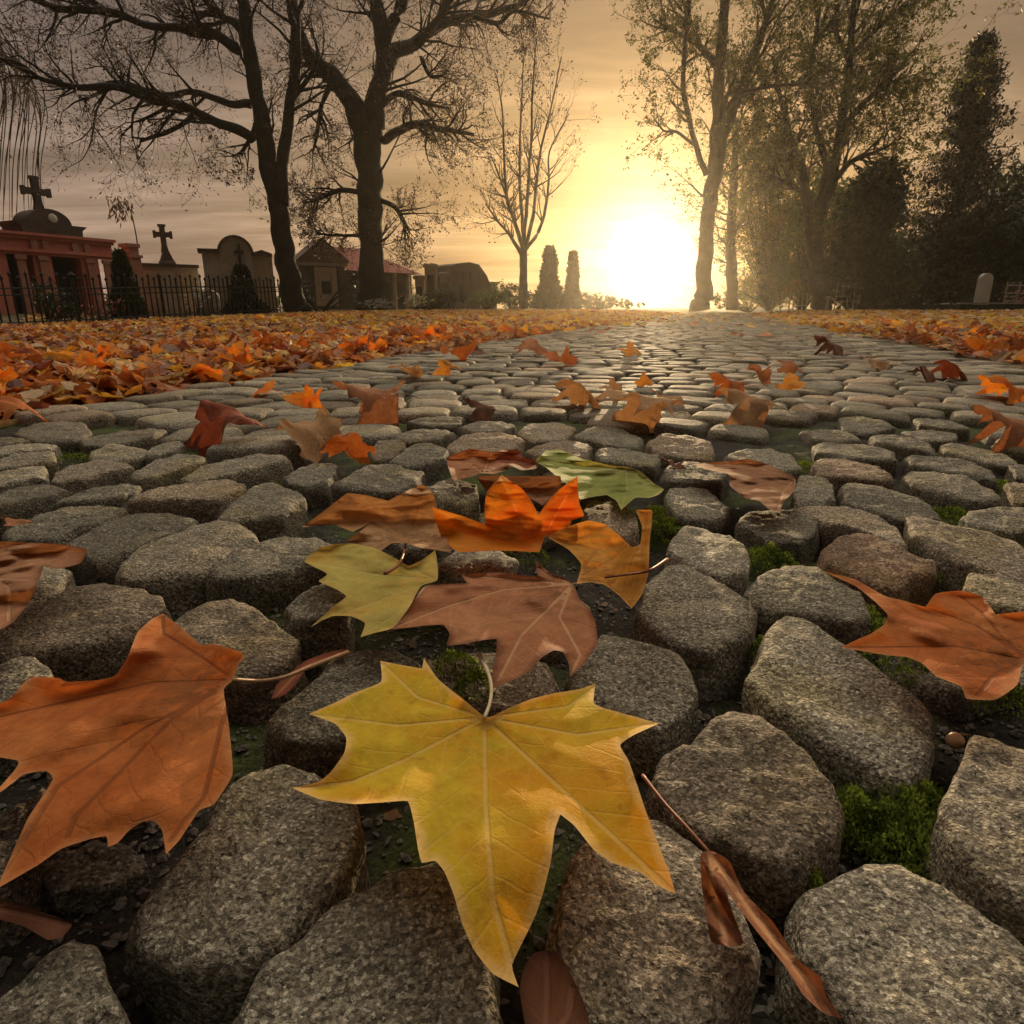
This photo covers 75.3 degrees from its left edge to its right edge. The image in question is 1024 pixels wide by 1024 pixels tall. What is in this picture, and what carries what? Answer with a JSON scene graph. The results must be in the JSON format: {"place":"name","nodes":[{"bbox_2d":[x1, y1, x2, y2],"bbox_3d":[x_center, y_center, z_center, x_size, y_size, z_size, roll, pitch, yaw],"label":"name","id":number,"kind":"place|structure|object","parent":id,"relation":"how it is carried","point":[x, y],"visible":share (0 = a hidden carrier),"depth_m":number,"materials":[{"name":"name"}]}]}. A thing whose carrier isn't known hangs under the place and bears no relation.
{"place":"outdoors","nodes":[
{"label":"outdoors","id":0,"kind":"place"},
{"bbox_2d":[0,311,1023,1023],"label":"cobblestone path","id":1,"kind":"structure","parent":0,"point":[274,897],"depth_m":0.43,"materials":[{"name":"stone"}]},
{"bbox_2d":[0,396,52,421],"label":"plane leaf","id":2,"kind":"object","parent":1,"relation":"on","point":[9,406],"visible":0.96,"depth_m":1.30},
{"bbox_2d":[0,901,71,939],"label":"plane leaf","id":3,"kind":"object","parent":1,"relation":"on","point":[46,926],"visible":1,"depth_m":0.24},
{"bbox_2d":[0,541,86,628],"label":"plane leaf","id":4,"kind":"object","parent":1,"relation":"on","point":[22,564],"visible":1,"depth_m":0.51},
{"bbox_2d":[0,614,349,886],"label":"plane leaf","id":5,"kind":"object","parent":1,"relation":"on","point":[142,735],"visible":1,"depth_m":0.30,"materials":[{"name":"plant"}]},
{"bbox_2d":[183,399,266,457],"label":"plane leaf","id":6,"kind":"object","parent":1,"relation":"on","point":[214,418],"visible":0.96,"depth_m":1.11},
{"bbox_2d":[278,384,323,407],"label":"plane leaf","id":7,"kind":"object","parent":1,"relation":"on","point":[305,398],"visible":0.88,"depth_m":1.52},
{"bbox_2d":[271,649,345,698],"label":"shrivelled leaf","id":8,"kind":"object","parent":1,"relation":"on","point":[284,686],"visible":0.77,"depth_m":0.39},
{"bbox_2d":[275,408,342,462],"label":"plane leaf","id":9,"kind":"object","parent":1,"relation":"on","point":[311,437],"visible":0.84,"depth_m":1.11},
{"bbox_2d":[319,432,375,464],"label":"plane leaf","id":10,"kind":"object","parent":1,"relation":"on","point":[354,446],"visible":1,"depth_m":1.03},
{"bbox_2d":[305,543,437,636],"bbox_3d":[-0.111,0.053,0.481,0.113,0.009,0.166,0,17,0],"label":"plane leaf","id":11,"kind":"object","parent":1,"relation":"on","point":[375,599],"visible":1,"depth_m":0.49,"materials":[{"name":"plant"}]},
{"bbox_2d":[331,379,420,426],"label":"plane leaf","id":12,"kind":"object","parent":1,"relation":"on","point":[379,406],"visible":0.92,"depth_m":1.35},
{"bbox_2d":[302,485,450,574],"bbox_3d":[-0.099,0.010,0.588,0.122,0.038,0.193,-12,21,-34],"label":"plane leaf","id":13,"kind":"object","parent":1,"relation":"on","point":[406,517],"visible":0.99,"depth_m":0.64,"materials":[{"name":"plant"}]},
{"bbox_2d":[387,363,424,377],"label":"plane leaf","id":14,"kind":"object","parent":1,"relation":"on","point":[414,371],"visible":0.84,"depth_m":2.15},
{"bbox_2d":[432,358,461,374],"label":"plane leaf","id":15,"kind":"object","parent":1,"relation":"on","point":[446,367],"visible":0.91,"depth_m":2.28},
{"bbox_2d":[439,335,477,360],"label":"plane leaf","id":16,"kind":"object","parent":1,"relation":"on","point":[462,352],"visible":0.95,"depth_m":2.88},
{"bbox_2d":[447,449,512,480],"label":"plane leaf","id":17,"kind":"object","parent":1,"relation":"on","point":[467,463],"visible":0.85,"depth_m":0.90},
{"bbox_2d":[495,449,536,469],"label":"plane leaf","id":18,"kind":"object","parent":17,"relation":"on","point":[516,459],"visible":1,"depth_m":0.86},
{"bbox_2d":[463,398,503,420],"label":"plane leaf","id":19,"kind":"object","parent":1,"relation":"on","point":[482,412],"visible":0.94,"depth_m":1.37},
{"bbox_2d":[293,652,674,985],"bbox_3d":[-0.011,0.106,0.300,0.197,0.023,0.149,14,22,38],"label":"plane leaf","id":20,"kind":"object","parent":1,"relation":"on","point":[491,799],"visible":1,"depth_m":0.27,"materials":[{"name":"plant"}]},
{"bbox_2d":[393,560,597,687],"bbox_3d":[-0.010,0.061,0.418,0.121,0.023,0.146,0,17,0],"label":"plane leaf","id":21,"kind":"object","parent":1,"relation":"on","point":[528,623],"visible":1,"depth_m":0.41,"materials":[{"name":"plant"}]},
{"bbox_2d":[0,529,1001,997],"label":"leaf crumbs","id":22,"kind":"object","parent":1,"relation":"on","point":[392,815],"visible":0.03,"depth_m":0.35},
{"bbox_2d":[432,475,583,551],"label":"plane leaf","id":23,"kind":"object","parent":1,"relation":"on","point":[514,521],"visible":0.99,"depth_m":0.60,"materials":[{"name":"plant"}]},
{"bbox_2d":[477,475,560,504],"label":"plane leaf","id":24,"kind":"object","parent":1,"relation":"on","point":[541,490],"visible":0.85,"depth_m":0.75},
{"bbox_2d":[514,337,547,356],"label":"plane leaf","id":25,"kind":"object","parent":1,"relation":"on","point":[531,343],"visible":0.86,"depth_m":3.24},
{"bbox_2d":[56,408,1023,890],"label":"moss","id":26,"kind":"object","parent":1,"relation":"on","point":[888,816],"visible":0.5,"depth_m":0.33,"materials":[{"name":"plant"}]},
{"bbox_2d":[520,950,588,1023],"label":"plane leaf","id":27,"kind":"object","parent":1,"relation":"on","point":[550,993],"visible":1,"depth_m":0.22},
{"bbox_2d":[541,346,577,366],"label":"plane leaf","id":28,"kind":"object","parent":1,"relation":"on","point":[566,358],"visible":0.92,"depth_m":2.71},
{"bbox_2d":[550,378,601,408],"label":"plane leaf","id":29,"kind":"object","parent":1,"relation":"on","point":[577,393],"visible":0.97,"depth_m":1.57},
{"bbox_2d":[536,449,663,509],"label":"plane leaf","id":30,"kind":"object","parent":1,"relation":"on","point":[623,486],"visible":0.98,"depth_m":0.83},
{"bbox_2d":[548,510,668,608],"bbox_3d":[0.079,0.028,0.487,0.060,0.060,0.174,-4,17,-12],"label":"plane leaf","id":31,"kind":"object","parent":1,"relation":"on","point":[611,559],"visible":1,"depth_m":0.52,"materials":[{"name":"plant"}]},
{"bbox_2d":[592,378,624,401],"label":"plane leaf","id":32,"kind":"object","parent":1,"relation":"on","point":[613,385],"visible":0.54,"depth_m":1.67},
{"bbox_2d":[596,389,689,432],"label":"plane leaf","id":33,"kind":"object","parent":1,"relation":"on","point":[642,409],"visible":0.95,"depth_m":1.30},
{"bbox_2d":[710,372,754,397],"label":"plane leaf","id":34,"kind":"object","parent":1,"relation":"on","point":[722,380],"visible":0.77,"depth_m":1.76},
{"bbox_2d":[641,774,840,1017],"bbox_3d":[0.074,0.135,0.257,0.031,0.026,0.128,-3,17,-10],"label":"folded leaf","id":35,"kind":"object","parent":1,"relation":"on","point":[717,871],"visible":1,"depth_m":0.23,"materials":[{"name":"plant"}]},
{"bbox_2d":[692,459,795,512],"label":"plane leaf","id":36,"kind":"object","parent":1,"relation":"on","point":[772,488],"visible":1,"depth_m":0.80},
{"bbox_2d":[714,387,789,427],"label":"plane leaf","id":37,"kind":"object","parent":1,"relation":"on","point":[749,410],"visible":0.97,"depth_m":1.33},
{"bbox_2d":[747,364,771,383],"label":"plane leaf","id":38,"kind":"object","parent":1,"relation":"on","point":[764,377],"visible":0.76,"depth_m":1.96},
{"bbox_2d":[776,360,804,373],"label":"plane leaf","id":39,"kind":"object","parent":1,"relation":"on","point":[792,367],"visible":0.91,"depth_m":2.35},
{"bbox_2d":[774,372,808,389],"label":"plane leaf","id":40,"kind":"object","parent":1,"relation":"on","point":[790,381],"visible":0.88,"depth_m":1.87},
{"bbox_2d":[814,336,849,356],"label":"plane leaf","id":41,"kind":"object","parent":1,"relation":"on","point":[829,346],"visible":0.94,"depth_m":3.27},
{"bbox_2d":[860,355,896,371],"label":"plane leaf","id":42,"kind":"object","parent":1,"relation":"on","point":[880,365],"visible":0.98,"depth_m":2.54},
{"bbox_2d":[901,366,935,382],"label":"plane leaf","id":43,"kind":"object","parent":1,"relation":"on","point":[928,376],"visible":0.88,"depth_m":2.05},
{"bbox_2d":[824,571,1023,699],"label":"plane leaf","id":44,"kind":"object","parent":1,"relation":"on","point":[971,644],"visible":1,"depth_m":0.40,"materials":[{"name":"plant"}]},
{"bbox_2d":[931,359,967,380],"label":"plane leaf","id":45,"kind":"object","parent":1,"relation":"on","point":[946,368],"visible":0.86,"depth_m":2.13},
{"bbox_2d":[945,732,964,748],"bbox_3d":[0.242,0.125,0.363,0.009,0.009,0.009,0,17,0],"label":"nut","id":46,"kind":"object","parent":1,"relation":"on","point":[954,740],"visible":1,"depth_m":0.36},
{"bbox_2d":[966,405,1023,452],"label":"plane leaf","id":47,"kind":"object","parent":1,"relation":"on","point":[1013,435],"visible":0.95,"depth_m":1.09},
{"bbox_2d":[975,375,1023,404],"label":"plane leaf","id":48,"kind":"object","parent":1,"relation":"on","point":[999,384],"visible":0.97,"depth_m":1.64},
{"bbox_2d":[0,308,1023,427],"bbox_3d":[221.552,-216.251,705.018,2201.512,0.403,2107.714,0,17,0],"label":"ground","id":49,"kind":"structure","parent":0,"point":[5,318],"depth_m":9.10,"materials":[{"name":"plant"}]},
{"bbox_2d":[0,368,18,395],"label":"fallen leaf","id":50,"kind":"object","parent":49,"relation":"on","point":[8,375],"visible":0.63,"depth_m":1.51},
{"bbox_2d":[0,341,25,363],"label":"fallen leaf","id":51,"kind":"object","parent":49,"relation":"on","point":[5,347],"visible":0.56,"depth_m":2.54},
{"bbox_2d":[0,11,47,220],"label":"weeping tree","id":52,"kind":"object","parent":49,"relation":"on","point":[18,127],"visible":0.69,"depth_m":24.06,"materials":[{"name":"brown plant"}]},
{"bbox_2d":[24,359,56,375],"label":"fallen leaf","id":53,"kind":"object","parent":49,"relation":"on","point":[43,365],"visible":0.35,"depth_m":2.08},
{"bbox_2d":[21,374,63,391],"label":"fallen leaf","id":54,"kind":"object","parent":49,"relation":"on","point":[38,384],"visible":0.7,"depth_m":1.67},
{"bbox_2d":[26,281,83,319],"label":"shrub","id":55,"kind":"object","parent":49,"relation":"on","point":[52,308],"visible":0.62,"depth_m":19.01,"materials":[{"name":"green plant"}]},
{"bbox_2d":[0,175,148,314],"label":"mausoleum","id":56,"kind":"structure","parent":49,"relation":"on","point":[38,239],"depth_m":21.76,"materials":[{"name":"red stone"}]},
{"bbox_2d":[69,350,105,366],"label":"fallen leaf","id":57,"kind":"object","parent":49,"relation":"on","point":[83,358],"visible":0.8,"depth_m":2.31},
{"bbox_2d":[80,297,126,320],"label":"grave flowers","id":58,"kind":"object","parent":49,"relation":"on","point":[101,314],"visible":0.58,"depth_m":18.10,"materials":[{"name":"green plant"}]},
{"bbox_2d":[97,342,124,357],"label":"fallen leaf","id":59,"kind":"object","parent":49,"relation":"on","point":[103,348],"visible":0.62,"depth_m":2.83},
{"bbox_2d":[105,196,138,254],"bbox_3d":[-14.653,-9.687,25.330,1.055,4.434,0.880,11,20,31],"label":"sapling","id":60,"kind":"object","parent":49,"relation":"on","point":[119,206],"visible":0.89,"depth_m":24.76,"materials":[{"name":"brown plant"}]},
{"bbox_2d":[106,247,149,318],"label":"conical shrub","id":61,"kind":"object","parent":49,"relation":"on","point":[120,264],"visible":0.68,"depth_m":19.69,"materials":[{"name":"green plant"}]},
{"bbox_2d":[117,364,150,381],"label":"fallen leaf","id":62,"kind":"object","parent":49,"relation":"on","point":[125,374],"visible":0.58,"depth_m":1.86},
{"bbox_2d":[0,271,280,324],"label":"iron fence","id":63,"kind":"object","parent":49,"relation":"on","point":[71,275],"visible":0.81,"depth_m":14.95,"materials":[{"name":"metal"}]},
{"bbox_2d":[142,362,161,377],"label":"fallen leaf","id":64,"kind":"object","parent":49,"relation":"on","point":[155,366],"visible":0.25,"depth_m":2.01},
{"bbox_2d":[142,224,200,316],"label":"tomb wall","id":65,"kind":"structure","parent":49,"relation":"on","point":[166,266],"depth_m":25.99,"materials":[{"name":"grey stone"}]},
{"bbox_2d":[157,287,220,316],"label":"grave flowers","id":66,"kind":"object","parent":49,"relation":"on","point":[196,302],"visible":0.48,"depth_m":19.90,"materials":[{"name":"green plant"}]},
{"bbox_2d":[182,353,214,367],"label":"fallen leaf","id":67,"kind":"object","parent":49,"relation":"on","point":[190,359],"visible":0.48,"depth_m":2.20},
{"bbox_2d":[0,0,399,311],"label":"tree","id":68,"kind":"object","parent":49,"relation":"on","point":[273,169],"visible":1,"depth_m":16.80,"materials":[{"name":"brown plant"}]},
{"bbox_2d":[187,363,227,382],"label":"fallen leaf","id":69,"kind":"object","parent":49,"relation":"on","point":[209,371],"visible":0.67,"depth_m":2.11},
{"bbox_2d":[200,290,220,315],"bbox_3d":[-10.154,-6.957,22.447,0.766,1.025,0.320,0,17,0],"label":"gravestone","id":70,"kind":"object","parent":49,"relation":"on","point":[214,300],"visible":0.27,"depth_m":22.32,"materials":[{"name":"grey stone"}]},
{"bbox_2d":[214,345,256,367],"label":"fallen leaf","id":71,"kind":"object","parent":49,"relation":"on","point":[236,355],"visible":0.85,"depth_m":2.35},
{"bbox_2d":[197,235,276,312],"bbox_3d":[-10.698,-9.183,25.951,2.658,2.978,1.000,-7,18,-20],"label":"arched tomb","id":72,"kind":"object","parent":49,"relation":"on","point":[225,255],"visible":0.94,"depth_m":25.41,"materials":[{"name":"grey stone"}]},
{"bbox_2d":[219,262,272,314],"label":"conical shrub","id":73,"kind":"object","parent":49,"relation":"on","point":[239,271],"visible":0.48,"depth_m":19.30,"materials":[{"name":"green plant"}]},
{"bbox_2d":[256,327,276,348],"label":"fallen leaf","id":74,"kind":"object","parent":49,"relation":"on","point":[266,340],"visible":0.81,"depth_m":3.33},
{"bbox_2d":[295,239,354,311],"bbox_3d":[-7.457,-9.135,25.885,2.025,2.806,1.950,-10,20,-29],"label":"gabled tomb","id":75,"kind":"object","parent":49,"relation":"on","point":[326,281],"visible":0.71,"depth_m":25.42,"materials":[{"name":"stone"}]},
{"bbox_2d":[302,273,358,311],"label":"shrub","id":76,"kind":"object","parent":49,"relation":"on","point":[332,299],"visible":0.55,"depth_m":21.84,"materials":[{"name":"green plant"}]},
{"bbox_2d":[334,246,419,309],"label":"chapel","id":77,"kind":"structure","parent":49,"relation":"on","point":[398,283],"depth_m":30.52,"materials":[{"name":"stone"}]},
{"bbox_2d":[355,298,406,309],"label":"grave flowers","id":78,"kind":"object","parent":49,"relation":"on","point":[367,305],"visible":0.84,"depth_m":19.51,"materials":[{"name":"green plant"}]},
{"bbox_2d":[397,294,433,309],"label":"grave flowers","id":79,"kind":"object","parent":49,"relation":"on","point":[411,298],"visible":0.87,"depth_m":21.82,"materials":[{"name":"green plant"}]},
{"bbox_2d":[252,0,581,310],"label":"tree","id":80,"kind":"object","parent":49,"relation":"on","point":[367,191],"visible":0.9,"depth_m":19.34,"materials":[{"name":"brown plant"}]},
{"bbox_2d":[413,275,426,309],"bbox_3d":[-3.674,-8.766,26.598,0.506,1.382,0.506,0,17,0],"label":"pillar tomb","id":81,"kind":"object","parent":49,"relation":"on","point":[419,287],"visible":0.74,"depth_m":26.36,"materials":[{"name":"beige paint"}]},
{"bbox_2d":[422,263,440,308],"bbox_3d":[-3.329,-9.294,27.483,0.638,1.863,0.638,0,17,0],"label":"pillar tomb","id":82,"kind":"object","parent":49,"relation":"on","point":[431,275],"visible":0.66,"depth_m":27.16,"materials":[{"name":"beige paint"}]},
{"bbox_2d":[420,284,461,309],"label":"shrub","id":83,"kind":"object","parent":49,"relation":"on","point":[441,299],"visible":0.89,"depth_m":22.82,"materials":[{"name":"green plant"}]},
{"bbox_2d":[437,262,497,308],"bbox_3d":[-2.023,-9.725,28.941,2.512,2.079,1.870,-13,21,-37],"label":"round tomb","id":84,"kind":"object","parent":49,"relation":"on","point":[468,278],"visible":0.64,"depth_m":27.90,"materials":[{"name":"stone"}]},
{"bbox_2d":[467,278,511,308],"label":"shrub","id":85,"kind":"object","parent":49,"relation":"on","point":[487,302],"visible":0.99,"depth_m":25.63,"materials":[{"name":"green plant"}]},
{"bbox_2d":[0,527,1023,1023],"bbox_3d":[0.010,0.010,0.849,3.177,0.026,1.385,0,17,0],"label":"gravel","id":86,"kind":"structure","parent":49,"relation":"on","point":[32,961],"depth_m":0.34,"materials":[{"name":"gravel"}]},
{"bbox_2d":[502,283,546,308],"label":"shrub","id":87,"kind":"object","parent":49,"relation":"on","point":[513,301],"visible":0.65,"depth_m":28.47,"materials":[{"name":"green plant"}]},
{"bbox_2d":[450,0,601,308],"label":"tree","id":88,"kind":"object","parent":49,"relation":"on","point":[524,243],"visible":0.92,"depth_m":26.09,"materials":[{"name":"brown plant"}]},
{"bbox_2d":[529,244,568,308],"bbox_3d":[1.621,-10.308,29.246,1.817,2.822,1.602,-13,22,-37],"label":"conical tree","id":89,"kind":"object","parent":49,"relation":"on","point":[550,287],"visible":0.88,"depth_m":29.02,"materials":[{"name":"green plant"}]},
{"bbox_2d":[562,249,582,308],"bbox_3d":[2.749,-10.546,30.240,1.121,2.720,1.220,0,17,0],"label":"conical tree","id":90,"kind":"object","parent":49,"relation":"on","point":[572,293],"visible":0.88,"depth_m":30.07,"materials":[{"name":"green plant"}]},
{"bbox_2d":[581,291,645,309],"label":"hedge","id":91,"kind":"object","parent":49,"relation":"on","point":[606,302],"visible":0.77,"depth_m":35.95,"materials":[{"name":"green plant"}]},
{"bbox_2d":[653,15,813,309],"bbox_3d":[9.916,-15.101,29.917,6.883,11.510,6.455,0,17,0],"label":"tree","id":92,"kind":"object","parent":49,"relation":"on","point":[731,298],"visible":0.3,"depth_m":30.42,"materials":[{"name":"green plant"}]},
{"bbox_2d":[709,291,762,312],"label":"hedge","id":93,"kind":"object","parent":49,"relation":"on","point":[717,299],"visible":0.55,"depth_m":32.43,"materials":[{"name":"green plant"}]},
{"bbox_2d":[609,0,892,311],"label":"tree","id":94,"kind":"object","parent":49,"relation":"on","point":[723,122],"visible":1,"depth_m":20.74,"materials":[{"name":"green plant"}]},
{"bbox_2d":[711,230,810,308],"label":"tree","id":95,"kind":"object","parent":49,"relation":"on","point":[724,265],"visible":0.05,"depth_m":56.52,"materials":[{"name":"green plant"}]},
{"bbox_2d":[714,119,821,311],"bbox_3d":[11.792,-13.625,30.306,5.184,8.616,3.119,0,17,0],"label":"shrub","id":96,"kind":"object","parent":49,"relation":"on","point":[764,263],"visible":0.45,"depth_m":30.44,"materials":[{"name":"green plant"}]},
{"bbox_2d":[770,276,811,309],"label":"shrub","id":97,"kind":"object","parent":49,"relation":"on","point":[788,289],"visible":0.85,"depth_m":25.62,"materials":[{"name":"green plant"}]},
{"bbox_2d":[771,160,852,309],"bbox_3d":[12.672,-11.662,27.946,3.274,6.092,2.544,3,17,11],"label":"shrub","id":98,"kind":"object","parent":49,"relation":"on","point":[800,270],"visible":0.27,"depth_m":27.83,"materials":[{"name":"green plant"}]},
{"bbox_2d":[809,176,859,307],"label":"shrub","id":99,"kind":"object","parent":49,"relation":"on","point":[838,219],"visible":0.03,"depth_m":25.67,"materials":[{"name":"green plant"}]},
{"bbox_2d":[685,0,1022,309],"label":"tree","id":100,"kind":"object","parent":49,"relation":"on","point":[883,68],"visible":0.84,"depth_m":22.54,"materials":[{"name":"green plant"}]},
{"bbox_2d":[808,148,937,309],"bbox_3d":[12.609,-9.772,23.226,4.215,5.358,2.743,0,17,0],"label":"evergreen","id":101,"kind":"object","parent":49,"relation":"on","point":[873,262],"visible":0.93,"depth_m":22.89,"materials":[{"name":"green plant"}]},
{"bbox_2d":[855,302,1023,310],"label":"stone ledge","id":102,"kind":"object","parent":49,"relation":"on","point":[1000,305],"visible":0.55,"depth_m":21.05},
{"bbox_2d":[880,175,1023,304],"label":"shrub","id":103,"kind":"object","parent":49,"relation":"on","point":[956,271],"visible":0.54,"depth_m":26.56,"materials":[{"name":"green plant"}]},
{"bbox_2d":[888,27,1023,304],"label":"spruce","id":104,"kind":"object","parent":49,"relation":"on","point":[971,118],"visible":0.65,"depth_m":26.21,"materials":[{"name":"green plant"}]},
{"bbox_2d":[963,333,993,356],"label":"fallen leaf","id":105,"kind":"object","parent":49,"relation":"on","point":[974,342],"visible":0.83,"depth_m":3.32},
{"bbox_2d":[973,273,993,304],"bbox_3d":[16.171,-7.526,22.795,0.549,1.273,0.320,0,17,0],"label":"gravestone","id":106,"kind":"object","parent":49,"relation":"on","point":[984,284],"visible":0.64,"depth_m":22.70,"materials":[{"name":"stone"}]},
{"bbox_2d":[1001,282,1023,301],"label":"gravestone","id":107,"kind":"object","parent":49,"relation":"on","point":[1010,289],"visible":0.44,"depth_m":24.61,"materials":[{"name":"stone"}]},
{"bbox_2d":[0,0,1023,307],"label":"sky","id":108,"kind":"structure","parent":0,"point":[627,245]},
{"bbox_2d":[984,147,1023,217],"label":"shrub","id":109,"kind":"object","parent":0,"point":[1017,180],"visible":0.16,"depth_m":29.74,"materials":[{"name":"green plant"}]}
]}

